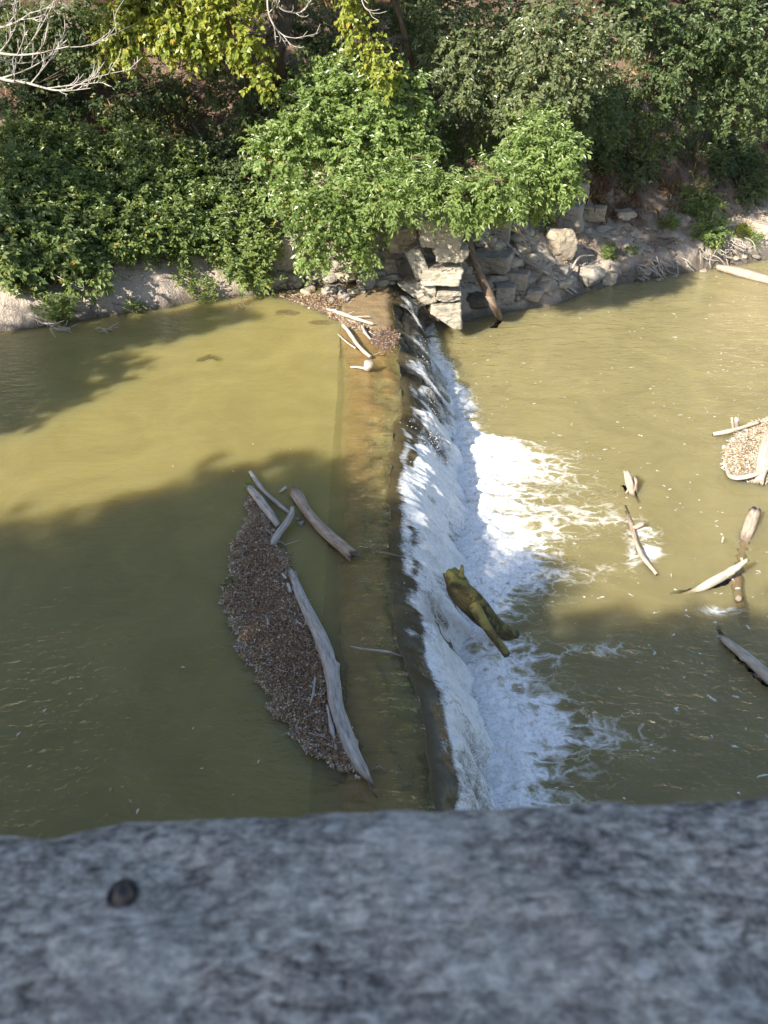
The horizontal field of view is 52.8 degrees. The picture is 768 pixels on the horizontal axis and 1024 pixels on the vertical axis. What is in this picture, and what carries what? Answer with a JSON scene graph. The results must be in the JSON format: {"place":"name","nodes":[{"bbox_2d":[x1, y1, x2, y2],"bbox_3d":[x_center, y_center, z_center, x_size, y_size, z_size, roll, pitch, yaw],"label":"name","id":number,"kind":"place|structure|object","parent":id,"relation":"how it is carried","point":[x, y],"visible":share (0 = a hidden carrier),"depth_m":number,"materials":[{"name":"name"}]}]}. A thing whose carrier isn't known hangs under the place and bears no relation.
{"place":"outdoors","nodes":[
{"label":"outdoors","id":0,"kind":"place"},
{"bbox_2d":[0,289,434,838],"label":"river water","id":1,"kind":"structure","parent":0,"point":[118,531],"depth_m":11.68,"materials":[{"name":"liquid"}]},
{"bbox_2d":[18,312,77,337],"bbox_3d":[-8.165,-4.665,19.187,1.650,0.502,0.915,26,42,33],"label":"brushwood","id":2,"kind":"object","parent":1,"relation":"in","point":[45,323],"visible":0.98,"depth_m":19.20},
{"bbox_2d":[218,495,363,784],"bbox_3d":[-1.279,1.335,10.597,2.144,0.384,5.602,0,34,0],"label":"leaf raft","id":3,"kind":"object","parent":1,"relation":"on","point":[280,653],"visible":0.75,"depth_m":9.94,"materials":[{"name":"plant"}]},
{"bbox_2d":[246,484,280,528],"bbox_3d":[-1.950,-0.110,12.522,0.150,0.167,1.341,-17,38,-23],"label":"driftwood log","id":4,"kind":"object","parent":3,"relation":"on","point":[261,502],"visible":0.98,"depth_m":12.44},
{"bbox_2d":[248,470,295,516],"bbox_3d":[-1.861,-0.249,12.848,0.165,0.200,1.707,-22,40,-29],"label":"driftwood log","id":5,"kind":"object","parent":3,"relation":"on","point":[266,493],"visible":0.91,"depth_m":12.84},
{"bbox_2d":[269,506,293,545],"bbox_3d":[-1.549,0.233,11.999,0.142,0.197,0.961,9,35,13],"label":"driftwood log","id":6,"kind":"object","parent":3,"relation":"on","point":[280,530],"visible":1,"depth_m":11.89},
{"bbox_2d":[288,566,374,788],"bbox_3d":[-0.843,1.727,10.020,0.281,0.500,4.595,-9,35,-14],"label":"driftwood log","id":7,"kind":"object","parent":3,"relation":"on","point":[331,669],"visible":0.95,"depth_m":9.22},
{"bbox_2d":[326,704,337,750],"bbox_3d":[-0.597,2.433,8.754,0.064,0.069,0.659,-9,35,-12],"label":"stick","id":8,"kind":"object","parent":3,"relation":"on","point":[331,727],"visible":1,"depth_m":8.73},
{"bbox_2d":[289,486,360,562],"bbox_3d":[-0.997,0.173,12.151,0.274,0.266,2.224,-17,38,-24],"label":"driftwood log","id":9,"kind":"object","parent":1,"relation":"on","point":[347,551],"visible":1,"depth_m":11.95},
{"bbox_2d":[276,292,376,332],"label":"leaf litter spit","id":10,"kind":"structure","parent":1,"relation":"on","point":[321,303],"depth_m":20.62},
{"bbox_2d":[326,308,376,324],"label":"driftwood branch","id":11,"kind":"object","parent":10,"relation":"on","point":[356,318],"visible":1,"depth_m":19.67,"materials":[{"name":"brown wood"}]},
{"bbox_2d":[337,324,371,358],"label":"driftwood branch","id":12,"kind":"object","parent":1,"relation":"on","point":[355,341],"visible":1,"depth_m":18.31,"materials":[{"name":"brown wood"}]},
{"bbox_2d":[368,325,399,354],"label":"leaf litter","id":13,"kind":"object","parent":1,"relation":"on","point":[388,339],"visible":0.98,"depth_m":18.63,"materials":[{"name":"brown plant"}]},
{"bbox_2d":[0,0,767,686],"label":"ground","id":14,"kind":"structure","parent":0,"point":[154,288],"depth_m":25.82,"materials":[{"name":"soil"}]},
{"bbox_2d":[27,288,77,326],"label":"weed","id":15,"kind":"object","parent":14,"relation":"on","point":[67,307],"visible":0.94,"depth_m":19.24,"materials":[{"name":"green plant"}]},
{"bbox_2d":[0,102,114,180],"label":"shrub","id":16,"kind":"object","parent":14,"relation":"on","point":[23,127],"visible":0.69,"depth_m":20.85,"materials":[{"name":"green plant"}]},
{"bbox_2d":[0,0,116,104],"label":"shaded tree","id":17,"kind":"object","parent":14,"relation":"on","point":[73,40],"visible":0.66,"depth_m":21.25,"materials":[{"name":"green plant"}]},
{"bbox_2d":[0,214,121,306],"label":"shrub","id":18,"kind":"object","parent":14,"relation":"on","point":[57,264],"visible":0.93,"depth_m":19.07,"materials":[{"name":"green plant"}]},
{"bbox_2d":[0,131,124,224],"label":"shrub","id":19,"kind":"object","parent":14,"relation":"on","point":[64,188],"visible":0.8,"depth_m":19.79,"materials":[{"name":"green plant"}]},
{"bbox_2d":[0,174,131,273],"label":"shrub","id":20,"kind":"object","parent":14,"relation":"on","point":[33,211],"visible":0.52,"depth_m":19.30,"materials":[{"name":"green plant"}]},
{"bbox_2d":[0,0,142,95],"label":"dead branch","id":21,"kind":"object","parent":14,"relation":"on","point":[8,24],"visible":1,"depth_m":12.79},
{"bbox_2d":[70,185,187,270],"bbox_3d":[-6.736,-7.451,20.327,3.213,2.052,2.406,0,34,0],"label":"shrub","id":22,"kind":"object","parent":14,"relation":"on","point":[140,236],"visible":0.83,"depth_m":19.90,"materials":[{"name":"green plant"}]},
{"bbox_2d":[123,292,148,313],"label":"weed","id":23,"kind":"object","parent":14,"relation":"on","point":[137,308],"visible":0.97,"depth_m":20.16,"materials":[{"name":"green plant"}]},
{"bbox_2d":[80,99,200,191],"bbox_3d":[-6.939,-10.257,21.836,3.238,2.346,3.688,-13,36,-18],"label":"shrub","id":24,"kind":"object","parent":14,"relation":"on","point":[123,136],"visible":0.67,"depth_m":21.33,"materials":[{"name":"green plant"}]},
{"bbox_2d":[100,144,228,235],"bbox_3d":[-6.045,-8.877,21.482,3.418,2.210,3.911,0,34,0],"label":"shrub","id":25,"kind":"object","parent":14,"relation":"on","point":[167,188],"visible":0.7,"depth_m":20.75,"materials":[{"name":"green plant"}]},
{"bbox_2d":[79,0,281,108],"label":"yellowing tree","id":26,"kind":"object","parent":14,"relation":"on","point":[188,27],"visible":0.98,"depth_m":18.59,"materials":[{"name":"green plant"}]},
{"bbox_2d":[170,263,199,290],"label":"weed","id":27,"kind":"object","parent":14,"relation":"on","point":[182,271],"visible":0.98,"depth_m":20.75,"materials":[{"name":"green plant"}]},
{"bbox_2d":[185,272,221,304],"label":"weed","id":28,"kind":"object","parent":14,"relation":"on","point":[210,288],"visible":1,"depth_m":20.84,"materials":[{"name":"green plant"}]},
{"bbox_2d":[154,193,287,298],"bbox_3d":[-4.464,-7.246,20.973,3.747,2.653,2.286,0,34,0],"label":"shrub","id":29,"kind":"object","parent":14,"relation":"on","point":[246,266],"visible":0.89,"depth_m":20.62,"materials":[{"name":"green plant"}]},
{"bbox_2d":[180,115,282,208],"bbox_3d":[-4.692,-10.097,22.628,2.630,2.428,4.067,-16,37,-23],"label":"shrub","id":30,"kind":"object","parent":14,"relation":"on","point":[222,148],"visible":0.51,"depth_m":22.23,"materials":[{"name":"green plant"}]},
{"bbox_2d":[180,175,285,261],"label":"shrub","id":31,"kind":"object","parent":14,"relation":"on","point":[249,217],"visible":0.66,"depth_m":20.91,"materials":[{"name":"green plant"}]},
{"bbox_2d":[0,0,553,145],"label":"shaded tree","id":32,"kind":"object","parent":14,"relation":"on","point":[316,45],"visible":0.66,"depth_m":22.22,"materials":[{"name":"green plant"}]},
{"bbox_2d":[267,270,287,286],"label":"boulder","id":33,"kind":"object","parent":14,"relation":"on","point":[277,275],"visible":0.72,"depth_m":21.62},
{"bbox_2d":[262,0,297,92],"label":"tree trunk","id":34,"kind":"object","parent":14,"relation":"on","point":[282,21],"visible":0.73,"depth_m":20.57,"materials":[{"name":"brown plant"}]},
{"bbox_2d":[266,0,319,47],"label":"dead branch","id":35,"kind":"object","parent":34,"relation":"hanging from","point":[281,8],"visible":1,"depth_m":17.17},
{"bbox_2d":[271,233,301,271],"bbox_3d":[-2.744,-7.326,21.839,0.839,0.987,0.616,8,35,11],"label":"boulder","id":36,"kind":"object","parent":14,"relation":"on","point":[286,263],"visible":0.59,"depth_m":21.62,"materials":[{"name":"stone"}]},
{"bbox_2d":[286,270,302,282],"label":"boulder","id":37,"kind":"object","parent":14,"relation":"on","point":[293,277],"visible":0.63,"depth_m":21.79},
{"bbox_2d":[249,172,398,285],"bbox_3d":[-1.660,-7.511,20.379,3.241,2.741,3.532,-24,41,-31],"label":"leafy shrub","id":38,"kind":"object","parent":14,"relation":"on","point":[346,230],"visible":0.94,"depth_m":19.74,"materials":[{"name":"green plant"}]},
{"bbox_2d":[321,286,337,295],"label":"boulder","id":39,"kind":"object","parent":14,"relation":"on","point":[330,290],"visible":0.98,"depth_m":21.23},
{"bbox_2d":[322,273,337,283],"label":"boulder","id":40,"kind":"object","parent":14,"relation":"on","point":[332,278],"visible":0.91,"depth_m":21.93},
{"bbox_2d":[236,42,450,225],"bbox_3d":[-1.051,-9.480,20.351,5.648,4.851,3.453,0,34,0],"label":"leafy tree","id":41,"kind":"object","parent":14,"relation":"on","point":[304,135],"visible":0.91,"depth_m":19.54,"materials":[{"name":"green plant"}]},
{"bbox_2d":[335,271,357,282],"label":"boulder","id":42,"kind":"object","parent":14,"relation":"on","point":[341,276],"visible":0.77,"depth_m":21.94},
{"bbox_2d":[329,0,419,115],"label":"yellowing tree","id":43,"kind":"object","parent":14,"relation":"on","point":[349,14],"visible":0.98,"depth_m":18.39,"materials":[{"name":"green plant"}]},
{"bbox_2d":[0,797,767,1023],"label":"bridge","id":44,"kind":"structure","parent":14,"relation":"on","point":[604,912],"depth_m":0.45,"materials":[{"name":"concrete"}]},
{"bbox_2d":[0,0,767,255],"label":"ground ivy","id":45,"kind":"object","parent":14,"relation":"on","point":[621,162],"visible":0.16,"depth_m":24.04,"materials":[{"name":"green plant"}]},
{"bbox_2d":[0,0,767,226],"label":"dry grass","id":46,"kind":"structure","parent":14,"relation":"on","point":[88,91],"depth_m":25.59,"materials":[{"name":"plant"}]},
{"bbox_2d":[0,2,767,287],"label":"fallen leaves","id":47,"kind":"object","parent":14,"relation":"on","point":[669,247],"visible":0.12,"depth_m":27.31,"materials":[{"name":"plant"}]},
{"bbox_2d":[329,283,456,812],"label":"stone dam","id":48,"kind":"structure","parent":14,"relation":"on","point":[351,794],"depth_m":11.37,"materials":[{"name":"stone"}]},
{"bbox_2d":[350,360,372,371],"bbox_3d":[-0.496,-3.210,17.101,0.524,0.346,0.314,0,34,0],"label":"wood chunk","id":49,"kind":"object","parent":48,"relation":"on","point":[368,365],"visible":1,"depth_m":17.01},
{"bbox_2d":[356,274,375,288],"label":"boulder","id":50,"kind":"object","parent":48,"relation":"on","point":[369,282],"visible":0.75,"depth_m":21.70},
{"bbox_2d":[350,646,401,656],"bbox_3d":[-0.094,1.789,9.869,0.686,0.124,0.042,3,34,5],"label":"stick","id":51,"kind":"object","parent":48,"relation":"on","point":[381,651],"visible":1,"depth_m":9.85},
{"bbox_2d":[384,293,495,811],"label":"waterfall","id":52,"kind":"structure","parent":48,"relation":"on","point":[455,782],"depth_m":11.64,"materials":[{"name":"white liquid"}]},
{"bbox_2d":[383,273,402,281],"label":"boulder","id":53,"kind":"object","parent":14,"relation":"on","point":[395,277],"visible":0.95,"depth_m":22.12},
{"bbox_2d":[387,208,469,329],"bbox_3d":[1.238,-6.998,22.205,2.320,3.064,1.963,0,34,0],"label":"stone abutment","id":54,"kind":"object","parent":14,"relation":"on","point":[431,286],"visible":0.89,"depth_m":21.67,"materials":[{"name":"stone"}]},
{"bbox_2d":[328,130,537,241],"bbox_3d":[1.189,-9.151,21.478,5.333,3.088,6.783,0,34,0],"label":"leafy tree","id":55,"kind":"object","parent":14,"relation":"on","point":[417,194],"visible":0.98,"depth_m":19.18,"materials":[{"name":"green plant"}]},
{"bbox_2d":[411,0,525,158],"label":"dusty tree","id":56,"kind":"object","parent":14,"relation":"on","point":[467,63],"visible":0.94,"depth_m":19.98,"materials":[{"name":"green plant"}]},
{"bbox_2d":[466,291,489,308],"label":"boulder","id":57,"kind":"object","parent":14,"relation":"on","point":[476,300],"visible":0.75,"depth_m":23.78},
{"bbox_2d":[467,225,491,246],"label":"boulder","id":58,"kind":"object","parent":14,"relation":"on","point":[481,243],"visible":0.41,"depth_m":24.44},
{"bbox_2d":[468,247,515,274],"bbox_3d":[3.440,-7.984,24.552,1.348,0.696,1.100,12,36,17],"label":"boulder","id":59,"kind":"object","parent":14,"relation":"on","point":[490,261],"visible":0.84,"depth_m":24.19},
{"bbox_2d":[486,274,507,282],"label":"boulder","id":60,"kind":"object","parent":14,"relation":"on","point":[501,278],"visible":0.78,"depth_m":24.34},
{"bbox_2d":[490,219,512,242],"bbox_3d":[3.726,-8.899,24.819,0.691,0.970,0.571,9,35,13],"label":"boulder","id":61,"kind":"object","parent":14,"relation":"on","point":[505,232],"visible":0.39,"depth_m":24.54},
{"bbox_2d":[493,281,515,304],"bbox_3d":[3.824,-6.923,24.445,0.760,0.634,0.598,0,34,0],"label":"boulder","id":62,"kind":"object","parent":14,"relation":"on","point":[505,294],"visible":0.88,"depth_m":24.23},
{"bbox_2d":[510,255,522,268],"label":"rubble stone","id":63,"kind":"object","parent":14,"relation":"on","point":[517,261],"visible":0.52,"depth_m":24.50,"materials":[{"name":"stone"}]},
{"bbox_2d":[505,268,530,290],"bbox_3d":[4.197,-7.428,24.751,0.938,0.614,0.738,9,35,13],"label":"boulder","id":64,"kind":"object","parent":14,"relation":"on","point":[519,277],"visible":0.69,"depth_m":24.46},
{"bbox_2d":[513,241,530,254],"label":"boulder","id":65,"kind":"object","parent":14,"relation":"on","point":[521,248],"visible":0.76,"depth_m":24.71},
{"bbox_2d":[420,71,636,171],"bbox_3d":[4.360,-11.285,22.841,4.837,3.247,6.549,26,42,33],"label":"shaded shrub","id":66,"kind":"object","parent":14,"relation":"on","point":[588,127],"visible":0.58,"depth_m":22.03,"materials":[{"name":"green plant"}]},
{"bbox_2d":[524,252,540,264],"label":"rubble stone","id":67,"kind":"object","parent":14,"relation":"on","point":[533,257],"visible":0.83,"depth_m":24.74,"materials":[{"name":"stone"}]},
{"bbox_2d":[523,286,544,301],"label":"boulder","id":68,"kind":"object","parent":14,"relation":"on","point":[534,294],"visible":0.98,"depth_m":24.54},
{"bbox_2d":[484,98,593,227],"bbox_3d":[5.117,-9.745,22.167,2.708,4.213,7.836,14,37,20],"label":"leafy shrub","id":69,"kind":"object","parent":14,"relation":"on","point":[553,171],"visible":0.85,"depth_m":19.48,"materials":[{"name":"green plant"}]},
{"bbox_2d":[503,240,579,294],"bbox_3d":[5.206,-7.866,24.985,2.768,1.743,0.746,-4,34,-6],"label":"fallen pole","id":70,"kind":"object","parent":14,"relation":"on","point":[526,261],"visible":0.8,"depth_m":24.62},
{"bbox_2d":[535,274,557,292],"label":"rubble stone","id":71,"kind":"object","parent":14,"relation":"on","point":[548,286],"visible":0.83,"depth_m":24.66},
{"bbox_2d":[544,228,577,260],"bbox_3d":[5.789,-8.878,25.622,1.178,1.022,0.808,-9,35,-12],"label":"boulder","id":72,"kind":"object","parent":14,"relation":"on","point":[563,243],"visible":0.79,"depth_m":25.31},
{"bbox_2d":[553,263,570,277],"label":"boulder","id":73,"kind":"object","parent":14,"relation":"on","point":[564,269],"visible":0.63,"depth_m":25.08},
{"bbox_2d":[557,278,572,288],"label":"rubble stone","id":74,"kind":"object","parent":14,"relation":"on","point":[567,282],"visible":0.62,"depth_m":25.00,"materials":[{"name":"stone"}]},
{"bbox_2d":[549,202,584,234],"bbox_3d":[6.164,-10.083,26.469,1.374,0.976,1.104,12,36,17],"label":"boulder","id":75,"kind":"object","parent":14,"relation":"on","point":[572,218],"visible":0.42,"depth_m":26.01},
{"bbox_2d":[493,0,652,150],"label":"dusty tree","id":76,"kind":"object","parent":14,"relation":"on","point":[561,40],"visible":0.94,"depth_m":19.50,"materials":[{"name":"green plant"}]},
{"bbox_2d":[573,182,589,202],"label":"boulder","id":77,"kind":"object","parent":14,"relation":"on","point":[585,186],"visible":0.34,"depth_m":27.08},
{"bbox_2d":[575,264,605,286],"bbox_3d":[6.927,-7.973,26.149,1.001,0.681,0.746,22,40,29],"label":"boulder","id":78,"kind":"object","parent":14,"relation":"on","point":[589,275],"visible":0.93,"depth_m":25.90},
{"bbox_2d":[584,204,606,222],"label":"boulder","id":79,"kind":"object","parent":14,"relation":"on","point":[598,215],"visible":0.71,"depth_m":27.23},
{"bbox_2d":[595,224,612,232],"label":"boulder","id":80,"kind":"object","parent":14,"relation":"on","point":[601,228],"visible":0.98,"depth_m":27.41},
{"bbox_2d":[599,241,617,261],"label":"weed","id":81,"kind":"object","parent":14,"relation":"on","point":[611,250],"visible":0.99,"depth_m":26.71,"materials":[{"name":"green plant"}]},
{"bbox_2d":[601,270,617,285],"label":"boulder","id":82,"kind":"object","parent":14,"relation":"on","point":[610,278],"visible":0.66,"depth_m":26.43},
{"bbox_2d":[586,119,637,177],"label":"slope shrub","id":83,"kind":"object","parent":14,"relation":"on","point":[602,147],"visible":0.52,"depth_m":28.27,"materials":[{"name":"green plant"}]},
{"bbox_2d":[568,0,679,51],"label":"canopy tree","id":84,"kind":"object","parent":14,"relation":"on","point":[661,2],"visible":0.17,"depth_m":30.59,"materials":[{"name":"green plant"}]},
{"bbox_2d":[614,208,636,220],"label":"boulder","id":85,"kind":"object","parent":14,"relation":"on","point":[625,214],"visible":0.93,"depth_m":28.18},
{"bbox_2d":[616,136,665,194],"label":"slope shrub","id":86,"kind":"object","parent":14,"relation":"on","point":[644,168],"visible":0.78,"depth_m":28.98,"materials":[{"name":"green plant"}]},
{"bbox_2d":[636,262,677,280],"bbox_3d":[9.526,-8.259,27.035,1.204,0.882,1.281,23,40,30],"label":"root tangle","id":87,"kind":"object","parent":14,"relation":"hanging from","point":[655,270],"visible":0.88,"depth_m":26.96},
{"bbox_2d":[655,209,681,231],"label":"weed","id":88,"kind":"object","parent":14,"relation":"on","point":[673,221],"visible":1,"depth_m":28.23,"materials":[{"name":"green plant"}]},
{"bbox_2d":[653,255,693,273],"bbox_3d":[10.194,-8.558,27.265,1.643,0.953,0.723,-17,38,-24],"label":"root tangle","id":89,"kind":"object","parent":14,"relation":"hanging from","point":[673,264],"visible":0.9,"depth_m":27.29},
{"bbox_2d":[591,0,767,164],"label":"shaded tree","id":90,"kind":"object","parent":14,"relation":"on","point":[700,42],"visible":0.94,"depth_m":23.49,"materials":[{"name":"green plant"}]},
{"bbox_2d":[676,167,735,254],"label":"slope shrub","id":91,"kind":"object","parent":14,"relation":"on","point":[697,207],"visible":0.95,"depth_m":28.43,"materials":[{"name":"green plant"}]},
{"bbox_2d":[699,248,740,264],"bbox_3d":[12.173,-9.160,28.173,1.721,1.011,1.002,0,34,0],"label":"root tangle","id":92,"kind":"object","parent":14,"relation":"on","point":[724,256],"visible":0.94,"depth_m":27.98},
{"bbox_2d":[700,125,767,210],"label":"slope shrub","id":93,"kind":"object","parent":14,"relation":"on","point":[744,165],"visible":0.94,"depth_m":30.20,"materials":[{"name":"green plant"}]},
{"bbox_2d":[720,237,756,258],"bbox_3d":[13.219,-9.544,28.472,1.731,1.018,0.815,-15,37,-21],"label":"root tangle","id":94,"kind":"object","parent":14,"relation":"on","point":[741,247],"visible":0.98,"depth_m":28.32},
{"bbox_2d":[733,220,754,238],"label":"weed","id":95,"kind":"object","parent":14,"relation":"on","point":[741,226],"visible":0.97,"depth_m":28.61,"materials":[{"name":"green plant"}]},
{"bbox_2d":[747,228,763,246],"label":"weed","id":96,"kind":"object","parent":14,"relation":"on","point":[756,236],"visible":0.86,"depth_m":28.62,"materials":[{"name":"green plant"}]},
{"bbox_2d":[749,221,767,239],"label":"boulder","id":97,"kind":"object","parent":14,"relation":"on","point":[761,226],"visible":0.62,"depth_m":28.97,"materials":[{"name":"stone"}]},
{"bbox_2d":[425,259,767,809],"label":"river water","id":98,"kind":"structure","parent":0,"point":[620,673],"depth_m":14.30,"materials":[{"name":"liquid"}]},
{"bbox_2d":[399,336,516,786],"bbox_3d":[1.188,-0.802,14.951,1.872,1.452,15.295,0,34,0],"label":"water spray","id":99,"kind":"object","parent":98,"relation":"on","point":[450,568],"visible":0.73,"depth_m":12.83,"materials":[{"name":"white"}]},
{"bbox_2d":[443,565,519,657],"bbox_3d":[1.428,1.523,11.452,1.146,1.812,1.339,11,35,15],"label":"mossy log","id":100,"kind":"object","parent":98,"relation":"in","point":[471,603],"visible":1,"depth_m":10.98,"materials":[{"name":"wood"}]},
{"bbox_2d":[465,239,502,322],"bbox_3d":[3.030,-6.663,22.868,1.357,2.627,1.108,0,34,0],"label":"fallen pole","id":101,"kind":"object","parent":98,"relation":"on","point":[488,292],"visible":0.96,"depth_m":22.48,"materials":[{"name":"brown wood"}]},
{"bbox_2d":[623,470,637,501],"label":"driftwood log","id":102,"kind":"object","parent":98,"relation":"in","point":[631,484],"visible":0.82,"depth_m":15.54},
{"bbox_2d":[625,507,657,575],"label":"driftwood branch","id":103,"kind":"object","parent":98,"relation":"on","point":[640,552],"visible":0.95,"depth_m":14.15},
{"bbox_2d":[681,558,748,593],"bbox_3d":[5.497,1.205,13.096,1.560,0.635,0.181,-10,35,-14],"label":"driftwood log","id":104,"kind":"object","parent":98,"relation":"on","point":[720,577],"visible":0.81,"depth_m":13.04,"materials":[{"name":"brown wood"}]},
{"bbox_2d":[716,264,767,283],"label":"driftwood log","id":105,"kind":"object","parent":98,"relation":"on","point":[742,272],"visible":0.98,"depth_m":27.20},
{"bbox_2d":[718,633,767,683],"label":"driftwood log","id":106,"kind":"object","parent":98,"relation":"on","point":[756,666],"visible":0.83,"depth_m":11.52,"materials":[{"name":"grey wood"}]},
{"bbox_2d":[720,416,767,484],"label":"debris pile","id":107,"kind":"object","parent":98,"relation":"on","point":[740,449],"visible":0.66,"depth_m":16.72,"materials":[{"name":"brown plant"}]},
{"bbox_2d":[712,421,760,435],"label":"driftwood branch","id":108,"kind":"object","parent":107,"relation":"on","point":[731,430],"visible":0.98,"depth_m":17.50,"materials":[{"name":"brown wood"}]},
{"bbox_2d":[723,462,767,479],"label":"driftwood branch","id":109,"kind":"object","parent":107,"relation":"on","point":[742,477],"visible":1,"depth_m":15.79,"materials":[{"name":"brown wood"}]},
{"bbox_2d":[728,506,760,620],"bbox_3d":[6.308,1.040,13.617,0.393,0.629,3.604,14,36,19],"label":"driftwood log","id":110,"kind":"object","parent":98,"relation":"on","point":[750,524],"visible":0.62,"depth_m":13.96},
{"bbox_2d":[754,429,767,485],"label":"driftwood log","id":111,"kind":"object","parent":98,"relation":"on","point":[762,458],"visible":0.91,"depth_m":16.01,"materials":[{"name":"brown wood"}]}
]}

